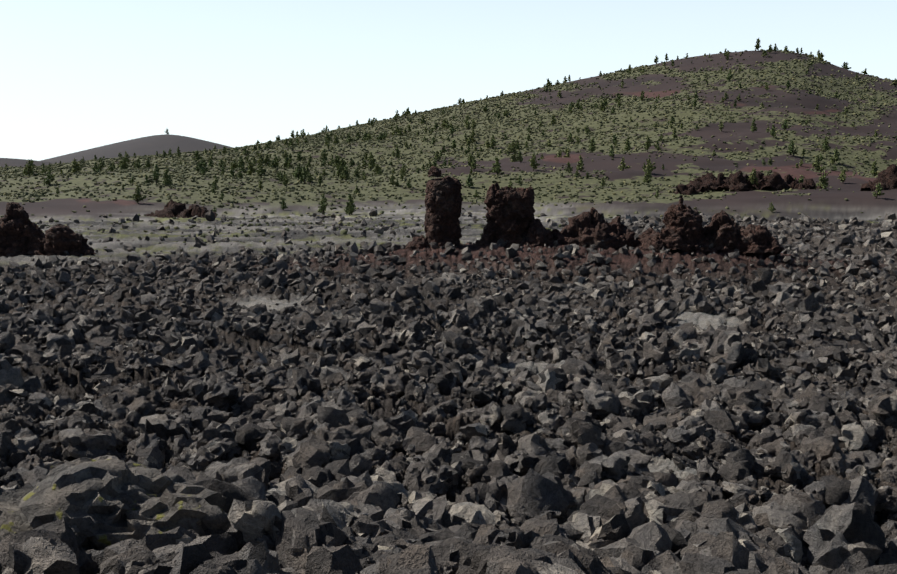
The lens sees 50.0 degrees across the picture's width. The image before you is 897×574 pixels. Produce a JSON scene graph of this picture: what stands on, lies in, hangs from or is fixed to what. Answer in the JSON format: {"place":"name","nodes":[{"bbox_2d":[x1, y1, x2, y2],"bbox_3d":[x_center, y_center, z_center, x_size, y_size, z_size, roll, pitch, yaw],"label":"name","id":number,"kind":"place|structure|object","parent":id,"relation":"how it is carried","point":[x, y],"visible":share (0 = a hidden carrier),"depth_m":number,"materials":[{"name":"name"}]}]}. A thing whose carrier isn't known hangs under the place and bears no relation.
{"place":"outdoors","nodes":[
{"label":"outdoors","id":0,"kind":"place"},
{"bbox_2d":[0,50,896,563],"bbox_3d":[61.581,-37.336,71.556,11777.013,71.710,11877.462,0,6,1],"label":"terrain","id":1,"kind":"structure","parent":0,"point":[832,204],"depth_m":163.57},
{"bbox_2d":[22,159,36,175],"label":"pine","id":2,"kind":"object","parent":1,"relation":"on","point":[29,168],"visible":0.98,"depth_m":234.52,"materials":[{"name":"green plant"}]},
{"bbox_2d":[39,162,46,174],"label":"pine","id":3,"kind":"object","parent":1,"relation":"on","point":[42,168],"visible":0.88,"depth_m":250.45,"materials":[{"name":"green plant"}]},
{"bbox_2d":[0,202,95,256],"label":"lava rock outcrop","id":4,"kind":"object","parent":1,"relation":"on","point":[21,233],"visible":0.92,"depth_m":73.48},
{"bbox_2d":[41,166,54,185],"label":"pine","id":5,"kind":"object","parent":1,"relation":"on","point":[51,177],"visible":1,"depth_m":212.34,"materials":[{"name":"green plant"}]},
{"bbox_2d":[69,159,81,171],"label":"pine","id":6,"kind":"object","parent":1,"relation":"on","point":[76,167],"visible":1,"depth_m":271.83,"materials":[{"name":"green plant"}]},
{"bbox_2d":[91,162,100,171],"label":"pine","id":7,"kind":"object","parent":1,"relation":"on","point":[95,168],"visible":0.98,"depth_m":237.90,"materials":[{"name":"green plant"}]},
{"bbox_2d":[96,157,104,170],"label":"pine","id":8,"kind":"object","parent":1,"relation":"on","point":[100,164],"visible":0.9,"depth_m":266.93,"materials":[{"name":"green plant"}]},
{"bbox_2d":[0,455,229,550],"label":"boulders","id":9,"kind":"object","parent":1,"relation":"on","point":[100,503],"visible":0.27,"depth_m":9.58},
{"bbox_2d":[118,157,128,168],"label":"pine","id":10,"kind":"object","parent":1,"relation":"on","point":[125,164],"visible":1,"depth_m":250.44,"materials":[{"name":"green plant"}]},
{"bbox_2d":[131,185,145,202],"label":"pine","id":11,"kind":"object","parent":1,"relation":"on","point":[137,195],"visible":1,"depth_m":160.74,"materials":[{"name":"green plant"}]},
{"bbox_2d":[135,158,142,167],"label":"pine","id":12,"kind":"object","parent":1,"relation":"on","point":[138,165],"visible":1,"depth_m":259.53,"materials":[{"name":"green plant"}]},
{"bbox_2d":[143,158,152,167],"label":"pine","id":13,"kind":"object","parent":1,"relation":"on","point":[147,164],"visible":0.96,"depth_m":261.74,"materials":[{"name":"green plant"}]},
{"bbox_2d":[152,164,160,183],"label":"pine","id":14,"kind":"object","parent":1,"relation":"on","point":[156,175],"visible":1,"depth_m":193.06,"materials":[{"name":"green plant"}]},
{"bbox_2d":[161,168,172,185],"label":"pine","id":15,"kind":"object","parent":1,"relation":"on","point":[166,181],"visible":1,"depth_m":184.78,"materials":[{"name":"green plant"}]},
{"bbox_2d":[145,199,215,217],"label":"rock outcrop","id":16,"kind":"object","parent":1,"relation":"on","point":[172,209],"visible":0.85,"depth_m":145.11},
{"bbox_2d":[193,151,202,160],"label":"pine","id":17,"kind":"object","parent":1,"relation":"on","point":[197,155],"visible":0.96,"depth_m":317.99,"materials":[{"name":"green plant"}]},
{"bbox_2d":[197,159,208,174],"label":"pine","id":18,"kind":"object","parent":1,"relation":"on","point":[201,164],"visible":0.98,"depth_m":232.21,"materials":[{"name":"green plant"}]},
{"bbox_2d":[211,182,216,193],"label":"pine","id":19,"kind":"object","parent":1,"relation":"on","point":[214,188],"visible":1,"depth_m":174.14,"materials":[{"name":"green plant"}]},
{"bbox_2d":[212,174,218,185],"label":"pine","id":20,"kind":"object","parent":1,"relation":"on","point":[216,179],"visible":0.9,"depth_m":190.12,"materials":[{"name":"green plant"}]},
{"bbox_2d":[218,159,225,167],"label":"pine","id":21,"kind":"object","parent":1,"relation":"on","point":[220,163],"visible":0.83,"depth_m":276.13,"materials":[{"name":"green plant"}]},
{"bbox_2d":[228,167,236,177],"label":"pine","id":22,"kind":"object","parent":1,"relation":"on","point":[232,171],"visible":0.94,"depth_m":214.45,"materials":[{"name":"green plant"}]},
{"bbox_2d":[229,159,237,168],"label":"pine","id":23,"kind":"object","parent":1,"relation":"on","point":[234,164],"visible":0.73,"depth_m":255.66,"materials":[{"name":"green plant"}]},
{"bbox_2d":[238,156,244,168],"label":"pine","id":24,"kind":"object","parent":1,"relation":"on","point":[240,161],"visible":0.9,"depth_m":266.22,"materials":[{"name":"green plant"}]},
{"bbox_2d":[242,146,250,154],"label":"pine","id":25,"kind":"object","parent":1,"relation":"on","point":[245,152],"visible":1,"depth_m":326.21,"materials":[{"name":"green plant"}]},
{"bbox_2d":[246,159,255,174],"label":"pine","id":26,"kind":"object","parent":1,"relation":"on","point":[251,170],"visible":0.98,"depth_m":233.55,"materials":[{"name":"green plant"}]},
{"bbox_2d":[257,166,262,176],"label":"pine","id":27,"kind":"object","parent":1,"relation":"on","point":[260,172],"visible":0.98,"depth_m":218.86,"materials":[{"name":"green plant"}]},
{"bbox_2d":[256,161,265,175],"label":"pine","id":28,"kind":"object","parent":1,"relation":"on","point":[260,164],"visible":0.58,"depth_m":230.28,"materials":[{"name":"green plant"}]},
{"bbox_2d":[257,153,265,163],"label":"pine","id":29,"kind":"object","parent":1,"relation":"on","point":[261,159],"visible":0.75,"depth_m":279.76,"materials":[{"name":"green plant"}]},
{"bbox_2d":[265,154,271,164],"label":"pine","id":30,"kind":"object","parent":1,"relation":"on","point":[267,160],"visible":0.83,"depth_m":285.36,"materials":[{"name":"green plant"}]},
{"bbox_2d":[270,155,278,167],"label":"pine","id":31,"kind":"object","parent":1,"relation":"on","point":[274,162],"visible":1,"depth_m":257.80,"materials":[{"name":"green plant"}]},
{"bbox_2d":[281,198,286,209],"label":"pine","id":32,"kind":"object","parent":1,"relation":"on","point":[284,205],"visible":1,"depth_m":161.23,"materials":[{"name":"green plant"}]},
{"bbox_2d":[282,174,288,186],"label":"pine","id":33,"kind":"object","parent":1,"relation":"on","point":[285,181],"visible":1,"depth_m":198.58,"materials":[{"name":"green plant"}]},
{"bbox_2d":[282,157,288,166],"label":"pine","id":34,"kind":"object","parent":1,"relation":"on","point":[286,161],"visible":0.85,"depth_m":271.77,"materials":[{"name":"green plant"}]},
{"bbox_2d":[286,159,294,168],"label":"pine","id":35,"kind":"object","parent":1,"relation":"on","point":[289,166],"visible":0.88,"depth_m":261.27,"materials":[{"name":"green plant"}]},
{"bbox_2d":[293,164,302,179],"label":"pine","id":36,"kind":"object","parent":1,"relation":"on","point":[297,173],"visible":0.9,"depth_m":214.34,"materials":[{"name":"green plant"}]},
{"bbox_2d":[299,165,307,183],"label":"pine","id":37,"kind":"object","parent":1,"relation":"on","point":[304,174],"visible":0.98,"depth_m":205.46,"materials":[{"name":"green plant"}]},
{"bbox_2d":[306,172,313,182],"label":"pine","id":38,"kind":"object","parent":1,"relation":"on","point":[309,177],"visible":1,"depth_m":212.44,"materials":[{"name":"green plant"}]},
{"bbox_2d":[318,193,326,214],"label":"pine","id":39,"kind":"object","parent":1,"relation":"on","point":[322,206],"visible":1,"depth_m":155.54,"materials":[{"name":"green plant"}]},
{"bbox_2d":[319,149,327,160],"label":"pine","id":40,"kind":"object","parent":1,"relation":"on","point":[324,155],"visible":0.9,"depth_m":296.96,"materials":[{"name":"green plant"}]},
{"bbox_2d":[329,154,334,165],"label":"pine","id":41,"kind":"object","parent":1,"relation":"on","point":[331,160],"visible":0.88,"depth_m":285.18,"materials":[{"name":"green plant"}]},
{"bbox_2d":[331,155,341,168],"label":"pine","id":42,"kind":"object","parent":1,"relation":"on","point":[337,161],"visible":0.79,"depth_m":275.06,"materials":[{"name":"green plant"}]},
{"bbox_2d":[336,163,342,176],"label":"pine","id":43,"kind":"object","parent":1,"relation":"on","point":[339,171],"visible":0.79,"depth_m":247.70,"materials":[{"name":"green plant"}]},
{"bbox_2d":[340,158,347,169],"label":"pine","id":44,"kind":"object","parent":1,"relation":"on","point":[342,163],"visible":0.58,"depth_m":271.88,"materials":[{"name":"green plant"}]},
{"bbox_2d":[341,167,350,181],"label":"pine","id":45,"kind":"object","parent":1,"relation":"on","point":[346,175],"visible":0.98,"depth_m":216.36,"materials":[{"name":"green plant"}]},
{"bbox_2d":[345,204,352,214],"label":"pine","id":46,"kind":"object","parent":1,"relation":"on","point":[350,207],"visible":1,"depth_m":154.80,"materials":[{"name":"green plant"}]},
{"bbox_2d":[346,133,352,142],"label":"pine","id":47,"kind":"object","parent":1,"relation":"on","point":[349,140],"visible":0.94,"depth_m":347.33,"materials":[{"name":"green plant"}]},
{"bbox_2d":[344,194,355,214],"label":"pine","id":48,"kind":"object","parent":1,"relation":"on","point":[351,201],"visible":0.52,"depth_m":156.97,"materials":[{"name":"green plant"}]},
{"bbox_2d":[353,167,359,177],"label":"pine","id":49,"kind":"object","parent":1,"relation":"on","point":[357,173],"visible":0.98,"depth_m":258.33,"materials":[{"name":"green plant"}]},
{"bbox_2d":[367,157,375,169],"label":"pine","id":50,"kind":"object","parent":1,"relation":"on","point":[371,165],"visible":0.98,"depth_m":274.64,"materials":[{"name":"green plant"}]},
{"bbox_2d":[373,164,381,174],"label":"pine","id":51,"kind":"object","parent":1,"relation":"on","point":[377,167],"visible":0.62,"depth_m":246.49,"materials":[{"name":"green plant"}]},
{"bbox_2d":[389,175,395,186],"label":"pine","id":52,"kind":"object","parent":1,"relation":"on","point":[392,179],"visible":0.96,"depth_m":201.94,"materials":[{"name":"green plant"}]},
{"bbox_2d":[395,148,399,157],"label":"pine","id":53,"kind":"object","parent":1,"relation":"on","point":[397,155],"visible":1,"depth_m":298.04,"materials":[{"name":"green plant"}]},
{"bbox_2d":[399,166,405,176],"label":"pine","id":54,"kind":"object","parent":1,"relation":"on","point":[402,171],"visible":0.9,"depth_m":216.79,"materials":[{"name":"green plant"}]},
{"bbox_2d":[405,166,461,250],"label":"rock pillar","id":55,"kind":"structure","parent":1,"relation":"on","point":[443,201],"depth_m":64.92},
{"bbox_2d":[433,150,440,159],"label":"pine","id":56,"kind":"object","parent":1,"relation":"on","point":[437,155],"visible":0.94,"depth_m":279.23,"materials":[{"name":"green plant"}]},
{"bbox_2d":[0,361,896,567],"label":"lava rocks","id":57,"kind":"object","parent":1,"relation":"on","point":[619,444],"depth_m":17.88,"materials":[{"name":"stone"}]},
{"bbox_2d":[0,457,896,573],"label":"lava rocks","id":58,"kind":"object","parent":1,"relation":"on","point":[357,525],"depth_m":10.78,"materials":[{"name":"stone"}]},
{"bbox_2d":[0,292,896,416],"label":"lava rocks","id":59,"kind":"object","parent":1,"relation":"on","point":[22,337],"depth_m":31.47,"materials":[{"name":"stone"}]},
{"bbox_2d":[0,238,896,326],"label":"lava rocks","id":60,"kind":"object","parent":1,"relation":"on","point":[302,282],"depth_m":56.01,"materials":[{"name":"stone"}]},
{"bbox_2d":[0,49,896,247],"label":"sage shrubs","id":61,"kind":"object","parent":1,"relation":"on","point":[359,129],"visible":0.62,"depth_m":298.50,"materials":[{"name":"plant"}]},
{"bbox_2d":[0,272,896,557],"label":"lava rocks","id":62,"kind":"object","parent":1,"relation":"on","point":[724,346],"depth_m":24.43,"materials":[{"name":"stone"}]},
{"bbox_2d":[450,140,456,149],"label":"pine","id":63,"kind":"object","parent":1,"relation":"on","point":[454,145],"visible":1,"depth_m":307.38,"materials":[{"name":"green plant"}]},
{"bbox_2d":[32,209,896,255],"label":"lava rocks","id":64,"kind":"object","parent":1,"relation":"on","point":[877,233],"visible":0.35,"depth_m":111.21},
{"bbox_2d":[466,174,472,187],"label":"pine","id":65,"kind":"object","parent":1,"relation":"on","point":[469,180],"visible":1,"depth_m":198.49,"materials":[{"name":"green plant"}]},
{"bbox_2d":[467,153,473,164],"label":"pine","id":66,"kind":"object","parent":1,"relation":"on","point":[470,156],"visible":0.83,"depth_m":225.58,"materials":[{"name":"green plant"}]},
{"bbox_2d":[470,159,476,169],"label":"pine","id":67,"kind":"object","parent":1,"relation":"on","point":[473,165],"visible":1,"depth_m":220.03,"materials":[{"name":"green plant"}]},
{"bbox_2d":[490,135,496,147],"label":"pine","id":68,"kind":"object","parent":1,"relation":"on","point":[493,141],"visible":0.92,"depth_m":297.41,"materials":[{"name":"green plant"}]},
{"bbox_2d":[491,156,502,174],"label":"pine","id":69,"kind":"object","parent":1,"relation":"on","point":[496,169],"visible":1,"depth_m":214.65,"materials":[{"name":"green plant"}]},
{"bbox_2d":[505,143,513,153],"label":"pine","id":70,"kind":"object","parent":1,"relation":"on","point":[510,149],"visible":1,"depth_m":272.63,"materials":[{"name":"green plant"}]},
{"bbox_2d":[474,181,553,247],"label":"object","id":71,"kind":"structure","parent":1,"relation":"on","point":[510,217],"depth_m":64.73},
{"bbox_2d":[510,153,518,161],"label":"pine","id":72,"kind":"object","parent":1,"relation":"on","point":[514,158],"visible":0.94,"depth_m":249.67,"materials":[{"name":"green plant"}]},
{"bbox_2d":[517,151,522,162],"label":"pine","id":73,"kind":"object","parent":1,"relation":"on","point":[519,156],"visible":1,"depth_m":233.02,"materials":[{"name":"green plant"}]},
{"bbox_2d":[529,153,539,170],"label":"pine","id":74,"kind":"object","parent":1,"relation":"on","point":[533,165],"visible":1,"depth_m":217.84,"materials":[{"name":"green plant"}]},
{"bbox_2d":[551,115,556,124],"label":"pine","id":75,"kind":"object","parent":1,"relation":"on","point":[554,120],"visible":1,"depth_m":329.95,"materials":[{"name":"green plant"}]},
{"bbox_2d":[563,148,570,157],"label":"pine","id":76,"kind":"object","parent":1,"relation":"on","point":[567,150],"visible":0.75,"depth_m":246.25,"materials":[{"name":"green plant"}]},
{"bbox_2d":[564,162,572,172],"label":"pine","id":77,"kind":"object","parent":1,"relation":"on","point":[568,169],"visible":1,"depth_m":208.91,"materials":[{"name":"green plant"}]},
{"bbox_2d":[567,133,573,143],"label":"pine","id":78,"kind":"object","parent":1,"relation":"on","point":[570,137],"visible":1,"depth_m":288.41,"materials":[{"name":"green plant"}]},
{"bbox_2d":[576,155,584,171],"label":"pine","id":79,"kind":"object","parent":1,"relation":"on","point":[580,167],"visible":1,"depth_m":212.66,"materials":[{"name":"green plant"}]},
{"bbox_2d":[588,137,597,151],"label":"pine","id":80,"kind":"object","parent":1,"relation":"on","point":[592,148],"visible":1,"depth_m":259.43,"materials":[{"name":"green plant"}]},
{"bbox_2d":[599,101,605,111],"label":"pine","id":81,"kind":"object","parent":1,"relation":"on","point":[602,107],"visible":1,"depth_m":340.86,"materials":[{"name":"green plant"}]},
{"bbox_2d":[551,207,664,249],"bbox_3d":[10.907,-3.753,65.731,9.986,3.430,4.577,0,6,1],"label":"rock outcrop","id":82,"kind":"object","parent":1,"relation":"on","point":[592,227],"visible":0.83,"depth_m":64.82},
{"bbox_2d":[609,145,614,157],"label":"pine","id":83,"kind":"object","parent":1,"relation":"on","point":[611,154],"visible":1,"depth_m":232.65,"materials":[{"name":"green plant"}]},
{"bbox_2d":[614,93,622,101],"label":"pine","id":84,"kind":"object","parent":1,"relation":"on","point":[618,96],"visible":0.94,"depth_m":380.52,"materials":[{"name":"green plant"}]},
{"bbox_2d":[618,158,630,170],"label":"pine","id":85,"kind":"object","parent":1,"relation":"on","point":[623,163],"visible":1,"depth_m":212.97,"materials":[{"name":"green plant"}]},
{"bbox_2d":[624,136,630,150],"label":"pine","id":86,"kind":"object","parent":1,"relation":"on","point":[627,147],"visible":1,"depth_m":251.54,"materials":[{"name":"green plant"}]},
{"bbox_2d":[642,167,652,182],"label":"pine","id":87,"kind":"object","parent":1,"relation":"on","point":[647,179],"visible":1,"depth_m":197.56,"materials":[{"name":"green plant"}]},
{"bbox_2d":[644,135,650,151],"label":"pine","id":88,"kind":"object","parent":1,"relation":"on","point":[647,144],"visible":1,"depth_m":237.81,"materials":[{"name":"green plant"}]},
{"bbox_2d":[643,158,655,172],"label":"pine","id":89,"kind":"object","parent":1,"relation":"on","point":[650,165],"visible":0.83,"depth_m":206.36,"materials":[{"name":"green plant"}]},
{"bbox_2d":[654,141,661,149],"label":"pine","id":90,"kind":"object","parent":1,"relation":"on","point":[657,146],"visible":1,"depth_m":241.98,"materials":[{"name":"green plant"}]},
{"bbox_2d":[672,127,677,138],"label":"pine","id":91,"kind":"object","parent":1,"relation":"on","point":[674,135],"visible":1,"depth_m":264.04,"materials":[{"name":"green plant"}]},
{"bbox_2d":[635,196,784,254],"bbox_3d":[17.146,-3.901,63.995,9.580,4.342,4.389,0,6,1],"label":"rock outcrop","id":92,"kind":"object","parent":1,"relation":"on","point":[684,230],"visible":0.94,"depth_m":62.90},
{"bbox_2d":[718,120,723,131],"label":"pine","id":93,"kind":"object","parent":1,"relation":"on","point":[721,127],"visible":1,"depth_m":269.94,"materials":[{"name":"green plant"}]},
{"bbox_2d":[726,71,732,79],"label":"pine","id":94,"kind":"object","parent":1,"relation":"on","point":[730,76],"visible":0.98,"depth_m":384.67,"materials":[{"name":"green plant"}]},
{"bbox_2d":[673,171,821,194],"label":"rock outcrop","id":95,"kind":"object","parent":1,"relation":"on","point":[738,181],"visible":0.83,"depth_m":178.34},
{"bbox_2d":[746,168,758,188],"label":"pine","id":96,"kind":"object","parent":1,"relation":"on","point":[752,177],"visible":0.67,"depth_m":177.64,"materials":[{"name":"green plant"}]},
{"bbox_2d":[750,118,756,132],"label":"pine","id":97,"kind":"object","parent":1,"relation":"on","point":[753,128],"visible":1,"depth_m":265.42,"materials":[{"name":"green plant"}]},
{"bbox_2d":[754,38,760,51],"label":"pine","id":98,"kind":"object","parent":1,"relation":"on","point":[757,46],"visible":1,"depth_m":441.79,"materials":[{"name":"green plant"}]},
{"bbox_2d":[767,202,775,211],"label":"pine","id":99,"kind":"object","parent":1,"relation":"on","point":[771,208],"visible":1,"depth_m":152.12,"materials":[{"name":"green plant"}]},
{"bbox_2d":[770,125,775,137],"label":"pine","id":100,"kind":"object","parent":1,"relation":"on","point":[773,132],"visible":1,"depth_m":254.72,"materials":[{"name":"green plant"}]},
{"bbox_2d":[781,120,790,129],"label":"pine","id":101,"kind":"object","parent":1,"relation":"on","point":[785,126],"visible":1,"depth_m":265.55,"materials":[{"name":"green plant"}]},
{"bbox_2d":[786,140,797,156],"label":"pine","id":102,"kind":"object","parent":1,"relation":"on","point":[790,150],"visible":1,"depth_m":233.76,"materials":[{"name":"green plant"}]},
{"bbox_2d":[812,155,825,172],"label":"pine","id":103,"kind":"object","parent":1,"relation":"on","point":[816,163],"visible":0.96,"depth_m":210.45,"materials":[{"name":"green plant"}]},
{"bbox_2d":[816,171,829,188],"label":"pine","id":104,"kind":"object","parent":1,"relation":"on","point":[823,179],"visible":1,"depth_m":175.38,"materials":[{"name":"green plant"}]},
{"bbox_2d":[821,135,830,151],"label":"pine","id":105,"kind":"object","parent":1,"relation":"on","point":[825,146],"visible":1,"depth_m":240.38,"materials":[{"name":"green plant"}]},
{"bbox_2d":[830,149,840,162],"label":"pine","id":106,"kind":"object","parent":1,"relation":"on","point":[836,154],"visible":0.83,"depth_m":230.02,"materials":[{"name":"green plant"}]},
{"bbox_2d":[838,170,845,182],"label":"pine","id":107,"kind":"object","parent":1,"relation":"on","point":[842,177],"visible":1,"depth_m":183.17,"materials":[{"name":"green plant"}]},
{"bbox_2d":[870,160,878,176],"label":"pine","id":108,"kind":"object","parent":1,"relation":"on","point":[874,172],"visible":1,"depth_m":196.14,"materials":[{"name":"green plant"}]},
{"bbox_2d":[871,183,884,198],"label":"pine","id":109,"kind":"object","parent":1,"relation":"on","point":[879,190],"visible":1,"depth_m":156.49,"materials":[{"name":"green plant"}]},
{"bbox_2d":[860,164,896,190],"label":"rock outcrop","id":110,"kind":"object","parent":1,"relation":"on","point":[887,178],"visible":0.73,"depth_m":168.01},
{"bbox_2d":[0,0,896,160],"label":"sky","id":111,"kind":"structure","parent":0,"point":[76,75],"materials":[{"name":"white"}]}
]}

